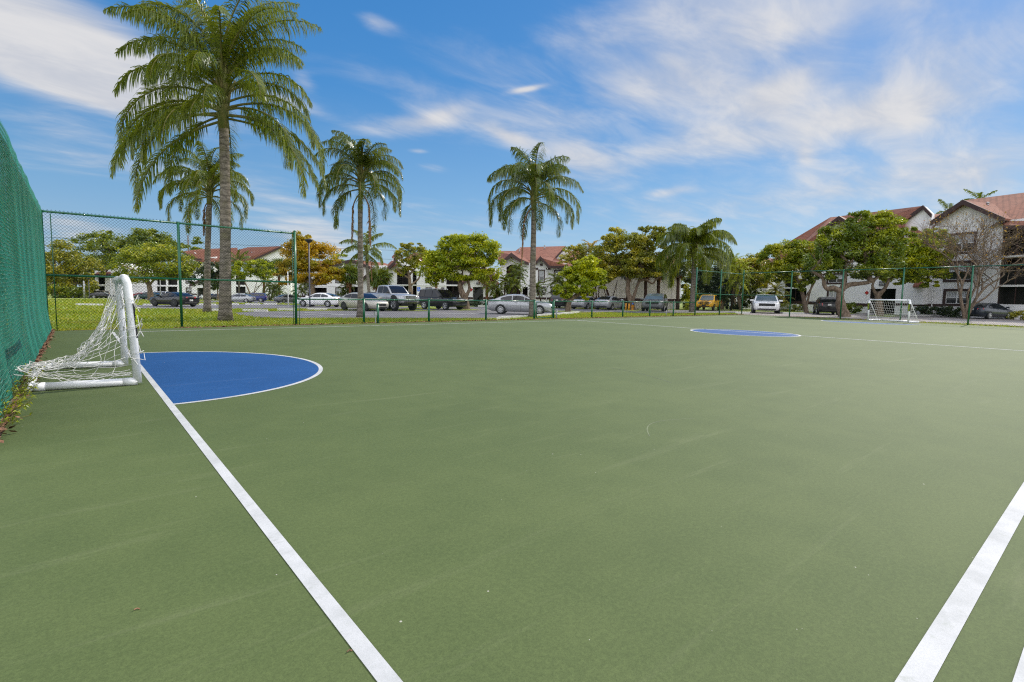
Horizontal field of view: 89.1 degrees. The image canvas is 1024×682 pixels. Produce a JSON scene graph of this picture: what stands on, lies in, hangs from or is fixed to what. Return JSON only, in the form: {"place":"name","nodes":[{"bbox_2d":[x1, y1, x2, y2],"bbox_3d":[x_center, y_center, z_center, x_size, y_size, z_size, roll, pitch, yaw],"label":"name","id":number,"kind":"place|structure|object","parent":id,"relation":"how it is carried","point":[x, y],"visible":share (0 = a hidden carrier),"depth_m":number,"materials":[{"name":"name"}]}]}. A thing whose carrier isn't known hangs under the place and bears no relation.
{"place":"outdoors","nodes":[
{"label":"outdoors","id":0,"kind":"place"},
{"bbox_2d":[0,315,1023,681],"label":"court floor","id":1,"kind":"structure","parent":0,"point":[494,501],"depth_m":3.46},
{"bbox_2d":[5,373,40,406],"bbox_3d":[-6.134,0.593,6.490,0.382,0.298,1.547,-3,7,-40],"label":"weed","id":2,"kind":"object","parent":1,"relation":"on","point":[26,382],"visible":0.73,"depth_m":6.37,"materials":[{"name":"green plant"}]},
{"bbox_2d":[13,274,144,391],"bbox_3d":[-6.677,-0.226,7.971,1.497,1.589,2.654,-3,7,-40],"label":"soccer goal","id":3,"kind":"object","parent":1,"relation":"on","point":[123,284],"visible":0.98,"depth_m":7.50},
{"bbox_2d":[139,352,318,403],"bbox_3d":[-5.093,0.457,9.523,2.700,0.001,6.240,-3,7,-40],"label":"goal area","id":4,"kind":"object","parent":1,"relation":"on","point":[180,377],"visible":0.98,"depth_m":8.76,"materials":[{"name":"blue paint"}]},
{"bbox_2d":[145,351,322,404],"bbox_3d":[-5.074,0.455,9.538,2.750,0.001,6.340,-3,7,-40],"label":"court line","id":5,"kind":"object","parent":4,"relation":"on","point":[320,367],"visible":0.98,"depth_m":8.26,"materials":[{"name":"paint"}]},
{"bbox_2d":[112,332,402,681],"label":"court line","id":6,"kind":"object","parent":1,"relation":"on","point":[376,664],"visible":1,"depth_m":2.60,"materials":[{"name":"paint"}]},
{"bbox_2d":[693,329,797,336],"bbox_3d":[9.583,-0.350,21.595,3.440,0.001,4.240,-3,7,-40],"label":"circle","id":7,"kind":"object","parent":1,"relation":"on","point":[742,332],"visible":0.92,"depth_m":21.44,"materials":[{"name":"blue paint"}]},
{"bbox_2d":[867,299,918,322],"bbox_3d":[26.541,-2.110,36.197,1.137,1.583,2.904,-1,5,-19],"label":"soccer goal","id":8,"kind":"object","parent":1,"relation":"on","point":[909,308],"visible":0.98,"depth_m":36.20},
{"bbox_2d":[895,482,1023,681],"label":"court line","id":9,"kind":"object","parent":1,"relation":"on","point":[924,663],"depth_m":2.42,"materials":[{"name":"paint"}]},
{"bbox_2d":[1012,648,1023,681],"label":"court line","id":10,"kind":"object","parent":1,"relation":"on","point":[1019,675],"depth_m":1.98,"materials":[{"name":"paint"}]},
{"bbox_2d":[0,0,1023,298],"label":"sky","id":11,"kind":"structure","parent":0,"point":[774,120],"materials":[{"name":"blue"}]},
{"bbox_2d":[5,288,1023,332],"bbox_3d":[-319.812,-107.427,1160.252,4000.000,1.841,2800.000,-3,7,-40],"label":"ground","id":12,"kind":"structure","parent":0,"point":[681,305],"depth_m":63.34,"materials":[{"name":"green plant"}]},
{"bbox_2d":[0,332,47,435],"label":"soil strip","id":13,"kind":"object","parent":12,"relation":"on","point":[20,395],"visible":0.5,"depth_m":7.84,"materials":[{"name":"brown soil"}]},
{"bbox_2d":[0,395,31,431],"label":"weed","id":14,"kind":"object","parent":13,"relation":"on","point":[5,411],"visible":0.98,"depth_m":5.33,"materials":[{"name":"green plant"}]},
{"bbox_2d":[0,123,51,418],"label":"fence","id":15,"kind":"object","parent":12,"relation":"on","point":[22,277],"visible":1,"depth_m":8.71,"materials":[{"name":"green fabric"}]},
{"bbox_2d":[47,284,88,297],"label":"bushes","id":16,"kind":"object","parent":12,"relation":"on","point":[68,294],"visible":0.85,"depth_m":122.08,"materials":[{"name":"green plant"}]},
{"bbox_2d":[45,238,107,294],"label":"tree","id":17,"kind":"object","parent":12,"relation":"on","point":[72,260],"visible":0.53,"depth_m":125.69,"materials":[{"name":"green plant"}]},
{"bbox_2d":[71,230,155,291],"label":"tree","id":18,"kind":"object","parent":12,"relation":"on","point":[104,245],"visible":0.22,"depth_m":146.43,"materials":[{"name":"green plant"}]},
{"bbox_2d":[118,227,177,263],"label":"tree","id":19,"kind":"object","parent":12,"relation":"on","point":[149,236],"visible":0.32,"depth_m":150.82,"materials":[{"name":"green plant"}]},
{"bbox_2d":[106,241,202,300],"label":"tree","id":20,"kind":"object","parent":12,"relation":"on","point":[184,273],"visible":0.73,"depth_m":82.55,"materials":[{"name":"green plant"}]},
{"bbox_2d":[41,209,297,328],"bbox_3d":[-11.764,-2.363,18.799,7.773,3.947,0.106,-3,7,-41],"label":"chain link fence","id":21,"kind":"object","parent":12,"relation":"on","point":[181,278],"visible":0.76,"depth_m":18.52,"materials":[{"name":"green metal"}]},
{"bbox_2d":[95,246,293,298],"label":"apartment building","id":22,"kind":"structure","parent":12,"relation":"on","point":[254,255],"depth_m":139.83,"materials":[{"name":"white paint"}]},
{"bbox_2d":[187,261,218,299],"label":"tree","id":23,"kind":"object","parent":12,"relation":"on","point":[201,272],"visible":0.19,"depth_m":109.25,"materials":[{"name":"green plant"}]},
{"bbox_2d":[152,141,254,312],"bbox_3d":[-19.552,-7.040,33.626,5.766,10.568,6.043,-3,7,-40],"label":"palm tree","id":24,"kind":"object","parent":12,"relation":"on","point":[209,180],"visible":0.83,"depth_m":33.24,"materials":[{"name":"green plant"}]},
{"bbox_2d":[200,261,218,299],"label":"tree","id":25,"kind":"object","parent":12,"relation":"on","point":[214,288],"visible":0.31,"depth_m":107.66,"materials":[{"name":"green plant"}]},
{"bbox_2d":[103,0,328,321],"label":"palm tree","id":26,"kind":"object","parent":12,"relation":"on","point":[223,71],"visible":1,"depth_m":23.18,"materials":[{"name":"green plant"}]},
{"bbox_2d":[231,249,252,292],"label":"palm tree","id":27,"kind":"object","parent":12,"relation":"on","point":[242,256],"visible":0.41,"depth_m":115.48,"materials":[{"name":"green plant"}]},
{"bbox_2d":[199,301,292,303],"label":"car park","id":28,"kind":"structure","parent":12,"relation":"on","point":[257,302],"depth_m":78.20,"materials":[{"name":"grey asphalt"}]},
{"bbox_2d":[231,293,255,302],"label":"parked car","id":29,"kind":"object","parent":28,"relation":"on","point":[241,298],"visible":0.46,"depth_m":68.26,"materials":[{"name":"silver paint"}]},
{"bbox_2d":[249,293,267,301],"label":"parked car","id":30,"kind":"object","parent":28,"relation":"on","point":[264,297],"visible":0.41,"depth_m":78.53,"materials":[{"name":"blue paint"}]},
{"bbox_2d":[274,294,297,302],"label":"parked car","id":31,"kind":"object","parent":28,"relation":"on","point":[285,297],"visible":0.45,"depth_m":71.97,"materials":[{"name":"grey paint"}]},
{"bbox_2d":[231,259,275,293],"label":"tree","id":32,"kind":"object","parent":12,"relation":"on","point":[262,276],"visible":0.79,"depth_m":107.40,"materials":[{"name":"green plant"}]},
{"bbox_2d":[256,279,286,300],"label":"tree","id":33,"kind":"object","parent":12,"relation":"on","point":[272,289],"visible":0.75,"depth_m":110.45,"materials":[{"name":"green plant"}]},
{"bbox_2d":[135,304,421,309],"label":"car park","id":34,"kind":"structure","parent":12,"relation":"on","point":[260,306],"depth_m":48.16,"materials":[{"name":"grey asphalt"}]},
{"bbox_2d":[149,292,198,306],"bbox_3d":[-29.996,-3.714,46.149,4.566,1.290,2.119,3,6,23],"label":"parked car","id":35,"kind":"object","parent":34,"relation":"on","point":[166,296],"visible":0.8,"depth_m":45.35,"materials":[{"name":"black paint"}]},
{"bbox_2d":[305,239,312,304],"bbox_3d":[-19.544,-6.492,50.154,0.760,6.656,0.741,-3,7,-40],"label":"street lamp","id":36,"kind":"object","parent":34,"relation":"on","point":[308,241],"visible":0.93,"depth_m":49.99,"materials":[{"name":"metal"}]},
{"bbox_2d":[297,293,339,306],"bbox_3d":[-19.445,-4.179,52.676,4.692,1.424,2.147,2,5,12],"label":"parked car","id":37,"kind":"object","parent":34,"relation":"on","point":[322,296],"visible":0.71,"depth_m":51.81,"materials":[{"name":"white paint"}]},
{"bbox_2d":[267,257,289,294],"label":"cabbage palm","id":38,"kind":"object","parent":12,"relation":"on","point":[275,260],"visible":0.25,"depth_m":119.12,"materials":[{"name":"green plant"}]},
{"bbox_2d":[291,282,310,297],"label":"date palm","id":39,"kind":"object","parent":12,"relation":"on","point":[300,288],"visible":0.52,"depth_m":86.79,"materials":[{"name":"green plant"}]},
{"bbox_2d":[272,230,345,294],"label":"tree","id":40,"kind":"object","parent":12,"relation":"on","point":[325,272],"visible":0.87,"depth_m":73.37,"materials":[{"name":"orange plant"}]},
{"bbox_2d":[297,259,388,297],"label":"apartment building","id":41,"kind":"structure","parent":12,"relation":"on","point":[332,287],"depth_m":85.60,"materials":[{"name":"white paint"}]},
{"bbox_2d":[335,281,355,295],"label":"date palm","id":42,"kind":"object","parent":12,"relation":"on","point":[344,288],"visible":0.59,"depth_m":77.47,"materials":[{"name":"green plant"}]},
{"bbox_2d":[335,261,363,292],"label":"cabbage palm","id":43,"kind":"object","parent":12,"relation":"on","point":[350,279],"visible":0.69,"depth_m":75.21,"materials":[{"name":"green plant"}]},
{"bbox_2d":[313,130,404,316],"bbox_3d":[-8.645,-6.482,30.072,5.228,10.365,5.470,-3,7,-40],"label":"palm tree","id":44,"kind":"object","parent":12,"relation":"on","point":[364,163],"visible":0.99,"depth_m":29.41,"materials":[{"name":"green leaf"},{"name":"bark"}]},
{"bbox_2d":[340,225,396,291],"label":"palm tree","id":45,"kind":"object","parent":12,"relation":"on","point":[367,247],"visible":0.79,"depth_m":61.62,"materials":[{"name":"green plant"}]},
{"bbox_2d":[5,236,740,300],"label":"distant trees","id":46,"kind":"object","parent":12,"relation":"on","point":[197,248],"visible":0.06,"depth_m":174.78,"materials":[{"name":"green plant"}]},
{"bbox_2d":[365,266,393,289],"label":"cabbage palm","id":47,"kind":"object","parent":12,"relation":"on","point":[384,273],"visible":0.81,"depth_m":71.13,"materials":[{"name":"green plant"}]},
{"bbox_2d":[393,242,427,294],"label":"tree","id":48,"kind":"object","parent":12,"relation":"on","point":[403,269],"visible":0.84,"depth_m":67.65,"materials":[{"name":"green plant"}]},
{"bbox_2d":[297,298,535,323],"bbox_3d":[-3.752,-1.496,25.898,13.524,1.256,0.126,-3,7,-41],"label":"chain link fence","id":49,"kind":"object","parent":12,"relation":"on","point":[425,300],"visible":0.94,"depth_m":24.96,"materials":[{"name":"green metal"}]},
{"bbox_2d":[536,302,554,317],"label":"fence gate","id":50,"kind":"structure","parent":49,"relation":"attached to","point":[552,307],"depth_m":30.78,"materials":[{"name":"green metal"}]},
{"bbox_2d":[387,251,496,305],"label":"apartment building","id":51,"kind":"structure","parent":12,"relation":"on","point":[451,285],"depth_m":76.62,"materials":[{"name":"white paint"}]},
{"bbox_2d":[237,307,735,317],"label":"car park","id":52,"kind":"structure","parent":12,"relation":"on","point":[370,313],"depth_m":36.87,"materials":[{"name":"grey asphalt"}]},
{"bbox_2d":[338,292,388,310],"bbox_3d":[-12.083,-3.213,42.269,4.837,1.468,2.213,5,6,38],"label":"parked car","id":53,"kind":"object","parent":52,"relation":"on","point":[366,296],"visible":0.53,"depth_m":41.74,"materials":[{"name":"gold paint"}]},
{"bbox_2d":[366,285,418,310],"bbox_3d":[-10.319,-3.698,44.341,5.902,2.136,2.376,6,7,44],"label":"pickup truck","id":54,"kind":"object","parent":52,"relation":"on","point":[391,292],"visible":0.72,"depth_m":43.05,"materials":[{"name":"silver paint"}]},
{"bbox_2d":[418,288,466,309],"bbox_3d":[-6.590,-3.959,49.065,5.161,1.969,2.375,5,7,40],"label":"parked car","id":55,"kind":"object","parent":52,"relation":"on","point":[434,294],"visible":0.8,"depth_m":48.39,"materials":[{"name":"black paint"}]},
{"bbox_2d":[488,294,552,313],"bbox_3d":[0.686,-2.773,39.107,4.934,1.497,2.257,2,5,7],"label":"parked car","id":56,"kind":"object","parent":52,"relation":"on","point":[520,308],"visible":0.66,"depth_m":38.33,"materials":[{"name":"silver paint"}]},
{"bbox_2d":[550,294,567,307],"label":"parked car","id":57,"kind":"object","parent":52,"relation":"on","point":[556,298],"visible":0.33,"depth_m":61.62,"materials":[{"name":"black paint"}]},
{"bbox_2d":[571,296,595,308],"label":"parked car","id":58,"kind":"object","parent":52,"relation":"on","point":[582,304],"visible":0.56,"depth_m":59.16,"materials":[{"name":"silver paint"}]},
{"bbox_2d":[594,296,624,309],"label":"parked car","id":59,"kind":"object","parent":52,"relation":"on","point":[605,298],"visible":0.7,"depth_m":57.85,"materials":[{"name":"silver paint"}]},
{"bbox_2d":[641,293,667,311],"bbox_3d":[15.369,-4.184,55.816,2.767,1.916,5.272,3,6,22],"label":"parked car","id":60,"kind":"object","parent":52,"relation":"on","point":[656,297],"visible":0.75,"depth_m":54.58,"materials":[{"name":"grey paint"}]},
{"bbox_2d":[696,295,720,310],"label":"parked car","id":61,"kind":"object","parent":52,"relation":"on","point":[707,303],"visible":0.68,"depth_m":61.70,"materials":[{"name":"yellow paint"}]},
{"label":"grass island","id":62,"kind":"structure","parent":52,"relation":"on","visible":0},
{"bbox_2d":[552,255,606,311],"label":"tree","id":63,"kind":"object","parent":62,"relation":"on","point":[583,271],"visible":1,"depth_m":47.03,"materials":[{"name":"green plant"}]},
{"bbox_2d":[482,272,526,299],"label":"date palm","id":64,"kind":"object","parent":12,"relation":"on","point":[493,286],"visible":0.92,"depth_m":65.36,"materials":[{"name":"green plant"}]},
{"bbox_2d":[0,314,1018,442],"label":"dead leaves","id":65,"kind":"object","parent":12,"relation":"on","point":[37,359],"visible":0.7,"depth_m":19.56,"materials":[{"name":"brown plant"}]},
{"bbox_2d":[503,260,528,293],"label":"date palm","id":66,"kind":"object","parent":12,"relation":"on","point":[518,272],"visible":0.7,"depth_m":65.95,"materials":[{"name":"green plant"}]},
{"bbox_2d":[462,245,578,306],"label":"apartment building","id":67,"kind":"structure","parent":12,"relation":"on","point":[547,260],"depth_m":71.80,"materials":[{"name":"white paint"}]},
{"bbox_2d":[486,142,583,316],"bbox_3d":[1.298,-6.845,33.856,6.128,10.760,6.361,-3,7,-40],"label":"palm tree","id":68,"kind":"object","parent":12,"relation":"on","point":[533,177],"visible":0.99,"depth_m":33.02,"materials":[{"name":"green leaf"},{"name":"bark"}]},
{"bbox_2d":[528,280,547,301],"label":"date palm","id":69,"kind":"object","parent":12,"relation":"on","point":[538,288],"visible":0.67,"depth_m":65.69,"materials":[{"name":"green plant"}]},
{"bbox_2d":[497,311,579,318],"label":"kerb","id":70,"kind":"structure","parent":12,"relation":"on","point":[517,316],"depth_m":33.18,"materials":[{"name":"concrete"}]},
{"bbox_2d":[543,270,573,307],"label":"date palm","id":71,"kind":"object","parent":12,"relation":"on","point":[559,280],"visible":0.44,"depth_m":65.48,"materials":[{"name":"green plant"}]},
{"bbox_2d":[556,242,593,307],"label":"tree","id":72,"kind":"object","parent":12,"relation":"on","point":[579,248],"visible":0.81,"depth_m":65.58,"materials":[{"name":"green plant"}]},
{"bbox_2d":[567,256,680,308],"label":"apartment building","id":73,"kind":"structure","parent":12,"relation":"on","point":[620,293],"depth_m":69.04,"materials":[{"name":"white stucco"},{"name":"shingle"}]},
{"bbox_2d":[552,300,695,318],"bbox_3d":[8.633,-2.225,36.629,16.366,1.257,0.126,-3,7,-41],"label":"chain link fence","id":74,"kind":"object","parent":12,"relation":"on","point":[591,302],"visible":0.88,"depth_m":35.55,"materials":[{"name":"green metal"}]},
{"bbox_2d":[589,225,668,309],"bbox_3d":[13.817,-8.514,61.031,9.640,10.031,5.455,1,5,1],"label":"tree","id":75,"kind":"object","parent":12,"relation":"on","point":[640,256],"visible":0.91,"depth_m":60.27,"materials":[{"name":"green plant"}]},
{"bbox_2d":[672,263,689,309],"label":"cabbage palm","id":76,"kind":"object","parent":12,"relation":"on","point":[679,275],"visible":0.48,"depth_m":66.69,"materials":[{"name":"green plant"}]},
{"bbox_2d":[680,283,699,307],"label":"bushes","id":77,"kind":"object","parent":12,"relation":"on","point":[687,293],"visible":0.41,"depth_m":68.56,"materials":[{"name":"green plant"}]},
{"bbox_2d":[654,217,737,311],"bbox_3d":[19.236,-7.814,54.640,7.935,9.721,8.234,4,6,25],"label":"palm tree","id":78,"kind":"object","parent":12,"relation":"on","point":[694,242],"visible":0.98,"depth_m":53.17,"materials":[{"name":"green plant"}]},
{"bbox_2d":[681,253,748,309],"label":"tree","id":79,"kind":"object","parent":12,"relation":"on","point":[716,267],"visible":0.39,"depth_m":71.16,"materials":[{"name":"green plant"}]},
{"bbox_2d":[694,267,743,314],"bbox_3d":[17.855,-4.117,44.499,8.172,3.965,0.102,-3,7,-41],"label":"chain link fence","id":80,"kind":"object","parent":12,"relation":"on","point":[711,294],"visible":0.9,"depth_m":44.19,"materials":[{"name":"green metal"}]},
{"bbox_2d":[718,253,754,310],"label":"areca palm","id":81,"kind":"object","parent":12,"relation":"on","point":[739,267],"visible":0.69,"depth_m":64.42,"materials":[{"name":"green plant"}]},
{"bbox_2d":[724,295,751,308],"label":"thicket","id":82,"kind":"object","parent":12,"relation":"on","point":[746,305],"visible":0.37,"depth_m":74.20,"materials":[{"name":"green plant"}]},
{"bbox_2d":[731,252,771,309],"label":"tree","id":83,"kind":"object","parent":12,"relation":"on","point":[750,258],"visible":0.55,"depth_m":69.29,"materials":[{"name":"green plant"}]},
{"bbox_2d":[740,283,764,305],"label":"date palm","id":84,"kind":"object","parent":12,"relation":"on","point":[749,294],"visible":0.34,"depth_m":71.15,"materials":[{"name":"green plant"}]},
{"bbox_2d":[729,258,778,308],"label":"apartment building","id":85,"kind":"structure","parent":12,"relation":"on","point":[764,290],"depth_m":80.34,"materials":[{"name":"white paint"}]},
{"bbox_2d":[765,283,793,304],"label":"date palm","id":86,"kind":"object","parent":12,"relation":"on","point":[775,292],"visible":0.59,"depth_m":69.43,"materials":[{"name":"green plant"}]},
{"bbox_2d":[756,238,821,312],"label":"tree","id":87,"kind":"object","parent":12,"relation":"on","point":[792,259],"visible":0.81,"depth_m":57.67,"materials":[{"name":"green plant"}]},
{"bbox_2d":[780,303,802,311],"bbox_3d":[34.694,-4.152,64.344,1.678,1.199,3.458,-3,7,-40],"label":"hedge","id":88,"kind":"object","parent":12,"relation":"on","point":[793,307],"visible":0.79,"depth_m":64.40,"materials":[{"name":"green plant"}]},
{"bbox_2d":[846,302,864,312],"bbox_3d":[39.423,-3.793,60.339,2.384,1.622,1.990,3,6,25],"label":"shrub","id":89,"kind":"object","parent":12,"relation":"on","point":[849,308],"visible":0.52,"depth_m":59.91,"materials":[{"name":"green plant"}]},
{"bbox_2d":[801,209,917,316],"bbox_3d":[30.394,-6.678,45.535,9.866,9.702,5.172,2,5,14],"label":"tree","id":90,"kind":"object","parent":12,"relation":"on","point":[853,237],"visible":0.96,"depth_m":44.94,"materials":[{"name":"green plant"}]},
{"bbox_2d":[737,311,1023,325],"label":"car park","id":91,"kind":"structure","parent":12,"relation":"on","point":[974,320],"depth_m":44.55,"materials":[{"name":"grey asphalt"}]},
{"bbox_2d":[750,294,782,313],"bbox_3d":[26.531,-3.911,54.417,3.047,1.934,5.321,3,6,23],"label":"parked car","id":92,"kind":"object","parent":91,"relation":"on","point":[774,306],"visible":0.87,"depth_m":52.56,"materials":[{"name":"white paint"}]},
{"bbox_2d":[812,297,836,314],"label":"parked car","id":93,"kind":"object","parent":91,"relation":"on","point":[826,303],"visible":0.6,"depth_m":50.32,"materials":[{"name":"black paint"}]},
{"bbox_2d":[964,303,1012,318],"bbox_3d":[43.159,-2.747,47.136,4.837,1.468,2.213,-1,5,-20],"label":"parked car","id":94,"kind":"object","parent":91,"relation":"on","point":[1000,313],"visible":0.6,"depth_m":46.12,"materials":[{"name":"blue paint"}]},
{"bbox_2d":[741,264,1023,326],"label":"chain link fence","id":95,"kind":"object","parent":12,"relation":"on","point":[902,289],"visible":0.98,"depth_m":36.77,"materials":[{"name":"green metal"}]},
{"bbox_2d":[775,193,1023,318],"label":"apartment building","id":96,"kind":"structure","parent":12,"relation":"on","point":[1010,205],"depth_m":52.23,"materials":[{"name":"white paint"}]},
{"bbox_2d":[826,273,847,283],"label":"window","id":97,"kind":"structure","parent":96,"relation":"in","point":[840,278],"depth_m":63.86,"materials":[{"name":"clear glass"}]},
{"bbox_2d":[942,289,969,305],"bbox_3d":[44.307,-4.334,51.775,0.837,1.725,2.394,-2,6,-34],"label":"window","id":98,"kind":"structure","parent":96,"relation":"in","point":[945,293],"depth_m":52.07,"materials":[{"name":"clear glass"}]},
{"bbox_2d":[943,260,973,281],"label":"window","id":99,"kind":"structure","parent":96,"relation":"in","point":[952,279],"depth_m":51.46,"materials":[{"name":"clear glass"}]},
{"bbox_2d":[949,231,976,253],"bbox_3d":[44.408,-9.634,51.292,0.848,2.091,2.368,-2,6,-35],"label":"window","id":100,"kind":"structure","parent":96,"relation":"in","point":[968,242],"depth_m":50.95,"materials":[{"name":"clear glass"}]},
{"bbox_2d":[871,228,959,315],"bbox_3d":[38.703,-6.611,49.778,8.896,8.838,4.370,1,5,-4],"label":"tree","id":101,"kind":"object","parent":12,"relation":"on","point":[918,256],"visible":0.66,"depth_m":49.03,"materials":[{"name":"green plant"}]},
{"bbox_2d":[910,305,961,317],"bbox_3d":[42.555,-2.931,51.838,1.650,1.311,6.096,1,5,-3],"label":"hedge","id":102,"kind":"object","parent":12,"relation":"on","point":[936,309],"visible":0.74,"depth_m":51.35,"materials":[{"name":"green plant"}]},
{"bbox_2d":[910,205,1023,318],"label":"bare tree","id":103,"kind":"object","parent":12,"relation":"on","point":[973,259],"visible":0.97,"depth_m":45.72,"materials":[{"name":"brown plant"}]},
{"bbox_2d":[960,189,997,200],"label":"palm tree","id":104,"kind":"object","parent":12,"relation":"on","point":[980,195],"visible":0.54,"depth_m":83.58,"materials":[{"name":"green plant"}]},
{"bbox_2d":[1006,310,1023,319],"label":"hedge","id":105,"kind":"object","parent":12,"relation":"on","point":[1011,313],"visible":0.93,"depth_m":44.74,"materials":[{"name":"green plant"}]},
{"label":"grass island","id":106,"kind":"structure","parent":0,"visible":0},
{"bbox_2d":[413,231,506,308],"bbox_3d":[-5.113,-6.881,51.374,9.025,7.797,4.809,2,5,10],"label":"tree","id":107,"kind":"object","parent":106,"relation":"on","point":[472,262],"visible":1,"depth_m":50.54,"materials":[{"name":"green plant"}]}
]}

